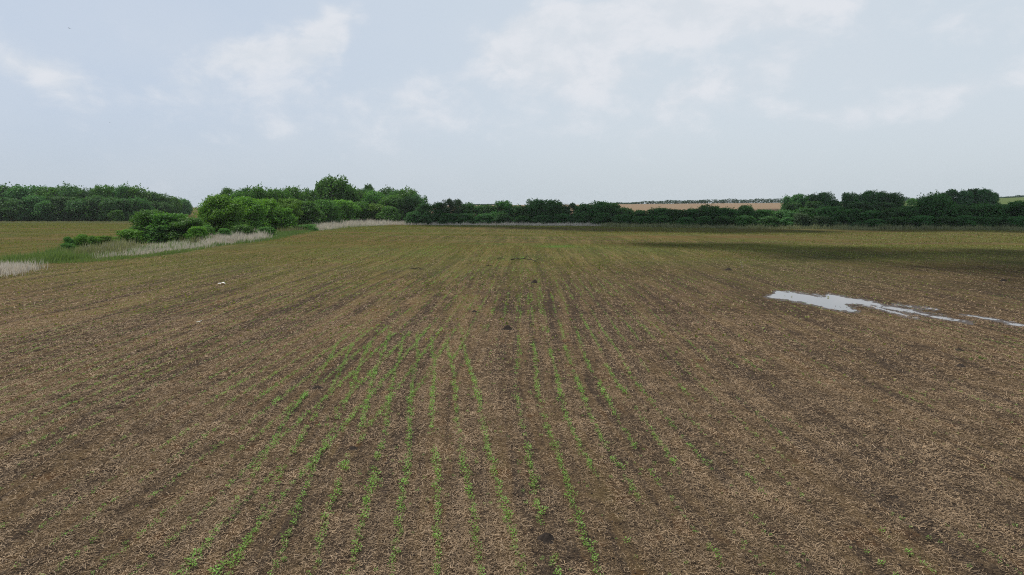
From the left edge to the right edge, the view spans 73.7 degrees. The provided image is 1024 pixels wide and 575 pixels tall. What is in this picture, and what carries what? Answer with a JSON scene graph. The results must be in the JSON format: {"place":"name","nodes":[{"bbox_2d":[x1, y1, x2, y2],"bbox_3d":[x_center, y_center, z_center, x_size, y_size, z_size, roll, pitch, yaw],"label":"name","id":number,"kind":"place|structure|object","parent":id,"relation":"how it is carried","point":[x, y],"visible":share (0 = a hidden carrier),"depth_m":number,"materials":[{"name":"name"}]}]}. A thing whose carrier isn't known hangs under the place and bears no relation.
{"place":"outdoors","nodes":[
{"label":"outdoors","id":0,"kind":"place"},
{"bbox_2d":[0,257,50,276],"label":"dry grass","id":1,"kind":"structure","parent":0,"point":[6,268],"depth_m":73.72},
{"bbox_2d":[0,244,103,265],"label":"green grass","id":2,"kind":"structure","parent":0,"point":[50,255],"depth_m":88.30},
{"bbox_2d":[17,207,197,220],"bbox_3d":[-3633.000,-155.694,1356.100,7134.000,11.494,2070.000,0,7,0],"label":"field","id":3,"kind":"structure","parent":0,"point":[194,211],"depth_m":546.98,"materials":[{"name":"plant"}]},
{"bbox_2d":[1,184,47,199],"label":"tree","id":4,"kind":"object","parent":3,"relation":"on","point":[17,192],"visible":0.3,"depth_m":341.94,"materials":[{"name":"green plant"}]},
{"bbox_2d":[29,185,61,200],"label":"tree","id":5,"kind":"object","parent":3,"relation":"on","point":[48,193],"visible":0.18,"depth_m":343.79,"materials":[{"name":"green plant"}]},
{"bbox_2d":[53,181,81,220],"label":"tree","id":6,"kind":"object","parent":3,"relation":"on","point":[69,192],"visible":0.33,"depth_m":345.20,"materials":[{"name":"green plant"}]},
{"bbox_2d":[75,193,105,220],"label":"tree","id":7,"kind":"object","parent":3,"relation":"on","point":[90,212],"visible":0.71,"depth_m":324.23,"materials":[{"name":"green plant"}]},
{"bbox_2d":[88,184,114,197],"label":"tree","id":8,"kind":"object","parent":3,"relation":"on","point":[105,192],"visible":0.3,"depth_m":343.89,"materials":[{"name":"green plant"}]},
{"bbox_2d":[109,181,133,198],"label":"tree","id":9,"kind":"object","parent":3,"relation":"on","point":[118,192],"visible":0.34,"depth_m":343.55,"materials":[{"name":"green plant"}]},
{"bbox_2d":[109,198,139,220],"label":"tree","id":10,"kind":"object","parent":3,"relation":"on","point":[128,205],"visible":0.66,"depth_m":327.29,"materials":[{"name":"green plant"}]},
{"bbox_2d":[122,183,151,200],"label":"tree","id":11,"kind":"object","parent":3,"relation":"on","point":[137,193],"visible":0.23,"depth_m":345.38,"materials":[{"name":"green plant"}]},
{"bbox_2d":[129,195,156,217],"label":"tree","id":12,"kind":"object","parent":3,"relation":"on","point":[144,205],"visible":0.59,"depth_m":333.16,"materials":[{"name":"green plant"}]},
{"bbox_2d":[39,245,210,263],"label":"green grass","id":13,"kind":"structure","parent":0,"point":[114,257],"depth_m":93.63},
{"bbox_2d":[197,229,277,244],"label":"dry grass","id":14,"kind":"structure","parent":0,"point":[235,237],"depth_m":137.72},
{"bbox_2d":[210,229,314,246],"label":"green grass","id":15,"kind":"structure","parent":0,"point":[280,234],"depth_m":157.97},
{"bbox_2d":[0,221,1023,574],"bbox_3d":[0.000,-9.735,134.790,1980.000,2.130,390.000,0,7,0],"label":"field","id":16,"kind":"structure","parent":0,"point":[618,535],"depth_m":24.45,"materials":[{"name":"soil"}]},
{"bbox_2d":[0,198,29,220],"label":"tree","id":17,"kind":"object","parent":16,"relation":"on","point":[9,208],"visible":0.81,"depth_m":321.97,"materials":[{"name":"green plant"}]},
{"bbox_2d":[11,194,50,220],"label":"tree","id":18,"kind":"object","parent":16,"relation":"on","point":[31,201],"visible":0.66,"depth_m":324.27,"materials":[{"name":"green plant"}]},
{"bbox_2d":[31,200,61,220],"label":"tree","id":19,"kind":"object","parent":16,"relation":"on","point":[43,209],"visible":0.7,"depth_m":322.40,"materials":[{"name":"green plant"}]},
{"bbox_2d":[45,195,81,220],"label":"tree","id":20,"kind":"object","parent":16,"relation":"on","point":[58,202],"visible":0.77,"depth_m":323.75,"materials":[{"name":"green plant"}]},
{"bbox_2d":[0,220,135,223],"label":"grass","id":21,"kind":"structure","parent":16,"relation":"on","point":[88,222],"depth_m":292.64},
{"bbox_2d":[61,198,92,220],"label":"tree","id":22,"kind":"object","parent":16,"relation":"on","point":[76,215],"visible":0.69,"depth_m":323.76,"materials":[{"name":"green plant"}]},
{"bbox_2d":[96,196,124,221],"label":"tree","id":23,"kind":"object","parent":16,"relation":"on","point":[108,202],"visible":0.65,"depth_m":322.80,"materials":[{"name":"green plant"}]},
{"bbox_2d":[107,209,123,221],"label":"shrub","id":24,"kind":"object","parent":16,"relation":"on","point":[115,215],"visible":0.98,"depth_m":318.88,"materials":[{"name":"green plant"}]},
{"bbox_2d":[113,228,145,243],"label":"shrub","id":25,"kind":"object","parent":16,"relation":"on","point":[126,234],"visible":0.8,"depth_m":130.63,"materials":[{"name":"green plant"}]},
{"bbox_2d":[128,208,163,241],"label":"bush","id":26,"kind":"object","parent":16,"relation":"on","point":[143,217],"visible":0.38,"depth_m":136.03,"materials":[{"name":"green plant"}]},
{"bbox_2d":[80,239,219,259],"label":"dry grass","id":27,"kind":"structure","parent":16,"relation":"on","point":[198,245],"depth_m":108.15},
{"bbox_2d":[141,212,187,242],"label":"bush","id":28,"kind":"object","parent":16,"relation":"on","point":[161,220],"visible":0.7,"depth_m":133.67,"materials":[{"name":"green plant"}]},
{"bbox_2d":[154,215,214,242],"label":"bush","id":29,"kind":"object","parent":16,"relation":"on","point":[183,225],"visible":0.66,"depth_m":133.08,"materials":[{"name":"green plant"}]},
{"bbox_2d":[57,222,317,255],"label":"weeds","id":30,"kind":"object","parent":16,"relation":"on","point":[90,250],"visible":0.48,"depth_m":104.69,"materials":[{"name":"green plant"}]},
{"bbox_2d":[183,226,211,241],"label":"bush","id":31,"kind":"object","parent":16,"relation":"on","point":[197,231],"visible":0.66,"depth_m":130.83,"materials":[{"name":"green plant"}]},
{"bbox_2d":[197,194,250,234],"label":"tree","id":32,"kind":"object","parent":16,"relation":"on","point":[228,212],"visible":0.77,"depth_m":164.65,"materials":[{"name":"green plant"}]},
{"bbox_2d":[73,221,384,258],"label":"green weeds","id":33,"kind":"object","parent":16,"relation":"on","point":[170,243],"visible":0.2,"depth_m":110.81,"materials":[{"name":"green plant"}]},
{"bbox_2d":[229,224,256,235],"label":"shrub","id":34,"kind":"object","parent":16,"relation":"on","point":[247,229],"visible":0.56,"depth_m":158.34,"materials":[{"name":"green plant"}]},
{"bbox_2d":[233,196,271,230],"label":"tree","id":35,"kind":"object","parent":16,"relation":"on","point":[257,220],"visible":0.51,"depth_m":179.56,"materials":[{"name":"green plant"}]},
{"bbox_2d":[245,182,270,198],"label":"tree","id":36,"kind":"object","parent":16,"relation":"on","point":[257,192],"visible":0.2,"depth_m":245.63,"materials":[{"name":"green plant"}]},
{"bbox_2d":[253,198,287,228],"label":"tree","id":37,"kind":"object","parent":16,"relation":"on","point":[270,203],"visible":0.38,"depth_m":190.50,"materials":[{"name":"green plant"}]},
{"bbox_2d":[262,187,283,202],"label":"tree","id":38,"kind":"object","parent":16,"relation":"on","point":[276,194],"visible":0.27,"depth_m":248.07,"materials":[{"name":"green plant"}]},
{"bbox_2d":[267,207,297,229],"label":"tree","id":39,"kind":"object","parent":16,"relation":"on","point":[286,220],"visible":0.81,"depth_m":191.36,"materials":[{"name":"green plant"}]},
{"bbox_2d":[276,198,303,224],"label":"tree","id":40,"kind":"object","parent":16,"relation":"on","point":[293,204],"visible":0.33,"depth_m":213.59,"materials":[{"name":"green plant"}]},
{"bbox_2d":[283,185,311,201],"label":"tree","id":41,"kind":"object","parent":16,"relation":"on","point":[296,193],"visible":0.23,"depth_m":285.32,"materials":[{"name":"green plant"}]},
{"bbox_2d":[297,199,326,225],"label":"tree","id":42,"kind":"object","parent":16,"relation":"on","point":[310,212],"visible":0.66,"depth_m":230.16,"materials":[{"name":"green plant"}]},
{"bbox_2d":[314,198,344,223],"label":"tree","id":43,"kind":"object","parent":16,"relation":"on","point":[329,209],"visible":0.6,"depth_m":250.95,"materials":[{"name":"green plant"}]},
{"bbox_2d":[314,174,348,200],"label":"tree","id":44,"kind":"object","parent":16,"relation":"on","point":[332,184],"visible":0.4,"depth_m":306.29,"materials":[{"name":"green plant"}]},
{"bbox_2d":[330,199,361,221],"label":"tree","id":45,"kind":"object","parent":16,"relation":"on","point":[347,213],"visible":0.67,"depth_m":277.86,"materials":[{"name":"green plant"}]},
{"bbox_2d":[333,178,361,202],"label":"tree","id":46,"kind":"object","parent":16,"relation":"on","point":[350,191],"visible":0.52,"depth_m":308.05,"materials":[{"name":"green plant"}]},
{"bbox_2d":[310,218,393,229],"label":"dry grass","id":47,"kind":"structure","parent":16,"relation":"on","point":[338,225],"depth_m":245.08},
{"bbox_2d":[351,201,373,219],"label":"tree","id":48,"kind":"object","parent":16,"relation":"on","point":[363,205],"visible":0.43,"depth_m":285.62,"materials":[{"name":"green plant"}]},
{"bbox_2d":[362,202,383,220],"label":"tree","id":49,"kind":"object","parent":16,"relation":"on","point":[375,209],"visible":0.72,"depth_m":286.91,"materials":[{"name":"green plant"}]},
{"bbox_2d":[359,189,387,204],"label":"tree","id":50,"kind":"object","parent":16,"relation":"on","point":[370,196],"visible":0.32,"depth_m":311.84,"materials":[{"name":"green plant"}]},
{"bbox_2d":[375,205,400,221],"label":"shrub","id":51,"kind":"object","parent":16,"relation":"on","point":[386,213],"visible":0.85,"depth_m":280.88,"materials":[{"name":"green plant"}]},
{"bbox_2d":[377,193,404,220],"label":"tree","id":52,"kind":"object","parent":16,"relation":"on","point":[390,200],"visible":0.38,"depth_m":299.65,"materials":[{"name":"green plant"}]},
{"bbox_2d":[395,195,421,220],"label":"tree","id":53,"kind":"object","parent":16,"relation":"on","point":[406,204],"visible":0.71,"depth_m":294.68,"materials":[{"name":"green plant"}]},
{"bbox_2d":[428,201,449,222],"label":"tree","id":54,"kind":"object","parent":16,"relation":"on","point":[437,212],"visible":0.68,"depth_m":272.61,"materials":[{"name":"green plant"}]},
{"bbox_2d":[437,213,458,224],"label":"shrub","id":55,"kind":"object","parent":16,"relation":"on","point":[447,218],"visible":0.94,"depth_m":266.32,"materials":[{"name":"green plant"}]},
{"bbox_2d":[441,198,455,219],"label":"tree","id":56,"kind":"object","parent":16,"relation":"on","point":[447,204],"visible":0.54,"depth_m":272.59,"materials":[{"name":"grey plant"}]},
{"bbox_2d":[471,212,495,223],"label":"shrub","id":57,"kind":"object","parent":16,"relation":"on","point":[483,218],"visible":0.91,"depth_m":265.54,"materials":[{"name":"green plant"}]},
{"bbox_2d":[391,220,606,225],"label":"dry grass","id":58,"kind":"structure","parent":16,"relation":"on","point":[401,222],"depth_m":259.56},
{"bbox_2d":[489,200,514,221],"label":"tree","id":59,"kind":"object","parent":16,"relation":"on","point":[506,205],"visible":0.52,"depth_m":270.67,"materials":[{"name":"green plant"}]},
{"bbox_2d":[0,249,1023,574],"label":"straw","id":60,"kind":"object","parent":16,"relation":"on","point":[572,419],"visible":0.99,"depth_m":21.61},
{"bbox_2d":[0,223,1023,386],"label":"field weeds","id":61,"kind":"object","parent":16,"relation":"on","point":[75,225],"visible":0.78,"depth_m":113.82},
{"bbox_2d":[0,243,1023,574],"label":"seedlings","id":62,"kind":"object","parent":16,"relation":"on","point":[406,399],"visible":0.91,"depth_m":25.56,"materials":[{"name":"green plant"}]},
{"bbox_2d":[0,305,1023,574],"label":"soil clods","id":63,"kind":"object","parent":16,"relation":"on","point":[530,411],"visible":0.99,"depth_m":23.38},
{"bbox_2d":[525,198,544,219],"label":"tree","id":64,"kind":"object","parent":16,"relation":"on","point":[534,206],"visible":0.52,"depth_m":270.21,"materials":[{"name":"green plant"}]},
{"bbox_2d":[538,199,565,220],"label":"tree","id":65,"kind":"object","parent":16,"relation":"on","point":[550,207],"visible":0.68,"depth_m":268.49,"materials":[{"name":"green plant"}]},
{"bbox_2d":[572,212,592,223],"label":"shrub","id":66,"kind":"object","parent":16,"relation":"on","point":[583,217],"visible":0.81,"depth_m":257.38,"materials":[{"name":"green plant"}]},
{"bbox_2d":[585,200,608,219],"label":"tree","id":67,"kind":"object","parent":16,"relation":"on","point":[598,206],"visible":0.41,"depth_m":260.57,"materials":[{"name":"green plant"}]},
{"bbox_2d":[590,212,612,224],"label":"shrub","id":68,"kind":"object","parent":16,"relation":"on","point":[603,218],"visible":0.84,"depth_m":251.68,"materials":[{"name":"green plant"}]},
{"bbox_2d":[600,202,621,222],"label":"tree","id":69,"kind":"object","parent":16,"relation":"on","point":[610,207],"visible":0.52,"depth_m":254.66,"materials":[{"name":"green plant"}]},
{"bbox_2d":[611,214,632,224],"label":"shrub","id":70,"kind":"object","parent":16,"relation":"on","point":[621,219],"visible":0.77,"depth_m":246.53,"materials":[{"name":"green plant"}]},
{"bbox_2d":[644,206,669,220],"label":"tree","id":71,"kind":"object","parent":16,"relation":"on","point":[652,212],"visible":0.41,"depth_m":244.16,"materials":[{"name":"green plant"}]},
{"bbox_2d":[651,214,674,224],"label":"shrub","id":72,"kind":"object","parent":16,"relation":"on","point":[664,219],"visible":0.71,"depth_m":237.38,"materials":[{"name":"green plant"}]},
{"bbox_2d":[664,208,691,221],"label":"tree","id":73,"kind":"object","parent":16,"relation":"on","point":[675,214],"visible":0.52,"depth_m":241.73,"materials":[{"name":"green plant"}]},
{"bbox_2d":[694,204,719,222],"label":"tree","id":74,"kind":"object","parent":16,"relation":"on","point":[704,210],"visible":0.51,"depth_m":239.03,"materials":[{"name":"green plant"}]},
{"bbox_2d":[710,215,735,225],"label":"shrub","id":75,"kind":"object","parent":16,"relation":"on","point":[725,220],"visible":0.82,"depth_m":227.89,"materials":[{"name":"green plant"}]},
{"bbox_2d":[711,206,736,222],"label":"tree","id":76,"kind":"object","parent":16,"relation":"on","point":[726,211],"visible":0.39,"depth_m":235.88,"materials":[{"name":"green plant"}]},
{"bbox_2d":[732,215,758,226],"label":"shrub","id":77,"kind":"object","parent":16,"relation":"on","point":[745,220],"visible":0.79,"depth_m":224.64,"materials":[{"name":"green plant"}]},
{"bbox_2d":[733,204,758,222],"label":"tree","id":78,"kind":"object","parent":16,"relation":"on","point":[748,210],"visible":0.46,"depth_m":232.23,"materials":[{"name":"green plant"}]},
{"bbox_2d":[757,216,780,226],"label":"shrub","id":79,"kind":"object","parent":16,"relation":"on","point":[770,220],"visible":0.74,"depth_m":221.09,"materials":[{"name":"green plant"}]},
{"bbox_2d":[769,208,797,219],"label":"tree","id":80,"kind":"object","parent":16,"relation":"on","point":[781,214],"visible":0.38,"depth_m":225.98,"materials":[{"name":"green plant"}]},
{"bbox_2d":[792,212,812,226],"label":"shrub","id":81,"kind":"object","parent":16,"relation":"on","point":[801,218],"visible":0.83,"depth_m":217.24,"materials":[{"name":"green plant"}]},
{"bbox_2d":[596,222,1023,230],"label":"weeds","id":82,"kind":"object","parent":16,"relation":"on","point":[857,227],"visible":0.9,"depth_m":211.72,"materials":[{"name":"green plant"}]},
{"bbox_2d":[810,215,832,226],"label":"shrub","id":83,"kind":"object","parent":16,"relation":"on","point":[818,220],"visible":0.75,"depth_m":215.22,"materials":[{"name":"green plant"}]},
{"bbox_2d":[812,205,842,223],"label":"tree","id":84,"kind":"object","parent":16,"relation":"on","point":[831,212],"visible":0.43,"depth_m":219.38,"materials":[{"name":"green plant"}]},
{"bbox_2d":[839,208,862,224],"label":"tree","id":85,"kind":"object","parent":16,"relation":"on","point":[849,216],"visible":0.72,"depth_m":220.16,"materials":[{"name":"green plant"}]},
{"bbox_2d":[763,290,973,324],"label":"mud","id":86,"kind":"structure","parent":16,"relation":"on","point":[817,295],"depth_m":47.70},
{"bbox_2d":[767,291,964,321],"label":"puddle","id":87,"kind":"object","parent":86,"relation":"on","point":[835,302],"visible":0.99,"depth_m":50.68,"materials":[{"name":"grey liquid"}]},
{"bbox_2d":[855,208,884,222],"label":"tree","id":88,"kind":"object","parent":16,"relation":"on","point":[867,215],"visible":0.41,"depth_m":217.80,"materials":[{"name":"green plant"}]},
{"bbox_2d":[877,207,905,224],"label":"tree","id":89,"kind":"object","parent":16,"relation":"on","point":[888,213],"visible":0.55,"depth_m":212.84,"materials":[{"name":"green plant"}]},
{"bbox_2d":[885,216,917,227],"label":"shrub","id":90,"kind":"object","parent":16,"relation":"on","point":[900,221],"visible":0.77,"depth_m":206.12,"materials":[{"name":"green plant"}]},
{"bbox_2d":[897,202,924,218],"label":"tree","id":91,"kind":"object","parent":16,"relation":"on","point":[909,211],"visible":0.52,"depth_m":210.87,"materials":[{"name":"green plant"}]},
{"bbox_2d":[910,214,935,226],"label":"shrub","id":92,"kind":"object","parent":16,"relation":"on","point":[921,219],"visible":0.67,"depth_m":204.04,"materials":[{"name":"green plant"}]},
{"bbox_2d":[912,193,936,215],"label":"tree","id":93,"kind":"object","parent":16,"relation":"on","point":[920,200],"visible":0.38,"depth_m":212.03,"materials":[{"name":"green plant"}]},
{"bbox_2d":[921,189,958,223],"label":"tree","id":94,"kind":"object","parent":16,"relation":"on","point":[941,205],"visible":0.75,"depth_m":208.07,"materials":[{"name":"green plant"}]},
{"bbox_2d":[931,215,959,226],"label":"shrub","id":95,"kind":"object","parent":16,"relation":"on","point":[946,220],"visible":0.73,"depth_m":202.08,"materials":[{"name":"green plant"}]},
{"bbox_2d":[953,214,978,227],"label":"shrub","id":96,"kind":"object","parent":16,"relation":"on","point":[964,220],"visible":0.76,"depth_m":200.57,"materials":[{"name":"green plant"}]},
{"bbox_2d":[959,202,1007,225],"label":"tree","id":97,"kind":"object","parent":16,"relation":"on","point":[980,210],"visible":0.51,"depth_m":202.81,"materials":[{"name":"green plant"}]},
{"bbox_2d":[976,216,1002,227],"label":"shrub","id":98,"kind":"object","parent":16,"relation":"on","point":[988,221],"visible":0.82,"depth_m":198.58,"materials":[{"name":"green plant"}]},
{"bbox_2d":[996,200,1023,217],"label":"tree","id":99,"kind":"object","parent":16,"relation":"on","point":[1016,208],"visible":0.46,"depth_m":202.85,"materials":[{"name":"green plant"}]},
{"bbox_2d":[0,0,1023,206],"label":"sky","id":100,"kind":"structure","parent":0,"point":[577,102],"materials":[{"name":"white"}]},
{"bbox_2d":[562,203,782,213],"bbox_3d":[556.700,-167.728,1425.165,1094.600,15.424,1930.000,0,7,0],"label":"field","id":101,"kind":"structure","parent":0,"point":[755,206],"depth_m":750.21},
{"bbox_2d":[474,195,1023,204],"bbox_3d":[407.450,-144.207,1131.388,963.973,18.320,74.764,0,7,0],"label":"treeline","id":102,"kind":"object","parent":101,"relation":"on","point":[712,201],"visible":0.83,"depth_m":1113.90,"materials":[{"name":"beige plant"}]},
{"bbox_2d":[842,197,1023,210],"bbox_3d":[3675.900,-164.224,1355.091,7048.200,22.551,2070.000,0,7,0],"label":"pasture","id":103,"kind":"structure","parent":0,"point":[1004,200],"depth_m":699.82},
{"bbox_2d":[840,191,858,209],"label":"tree","id":104,"kind":"object","parent":103,"relation":"on","point":[848,197],"visible":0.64,"depth_m":393.08,"materials":[{"name":"green plant"}]},
{"bbox_2d":[846,201,875,212],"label":"tree","id":105,"kind":"object","parent":103,"relation":"on","point":[863,206],"visible":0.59,"depth_m":379.14,"materials":[{"name":"green plant"}]},
{"bbox_2d":[863,190,882,209],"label":"tree","id":106,"kind":"object","parent":103,"relation":"on","point":[872,197],"visible":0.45,"depth_m":397.17,"materials":[{"name":"green plant"}]},
{"bbox_2d":[884,192,907,207],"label":"tree","id":107,"kind":"object","parent":103,"relation":"on","point":[895,198],"visible":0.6,"depth_m":392.02,"materials":[{"name":"green plant"}]},
{"bbox_2d":[955,188,975,205],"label":"tree","id":108,"kind":"object","parent":103,"relation":"on","point":[964,196],"visible":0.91,"depth_m":473.77,"materials":[{"name":"green plant"}]},
{"bbox_2d":[974,188,997,204],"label":"tree","id":109,"kind":"object","parent":103,"relation":"on","point":[987,196],"visible":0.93,"depth_m":473.05,"materials":[{"name":"green plant"}]},
{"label":"pasture","id":110,"kind":"structure","parent":0,"visible":0},
{"bbox_2d":[817,191,837,206],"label":"tree","id":111,"kind":"object","parent":110,"relation":"on","point":[825,198],"visible":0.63,"depth_m":391.80,"materials":[{"name":"green plant"}]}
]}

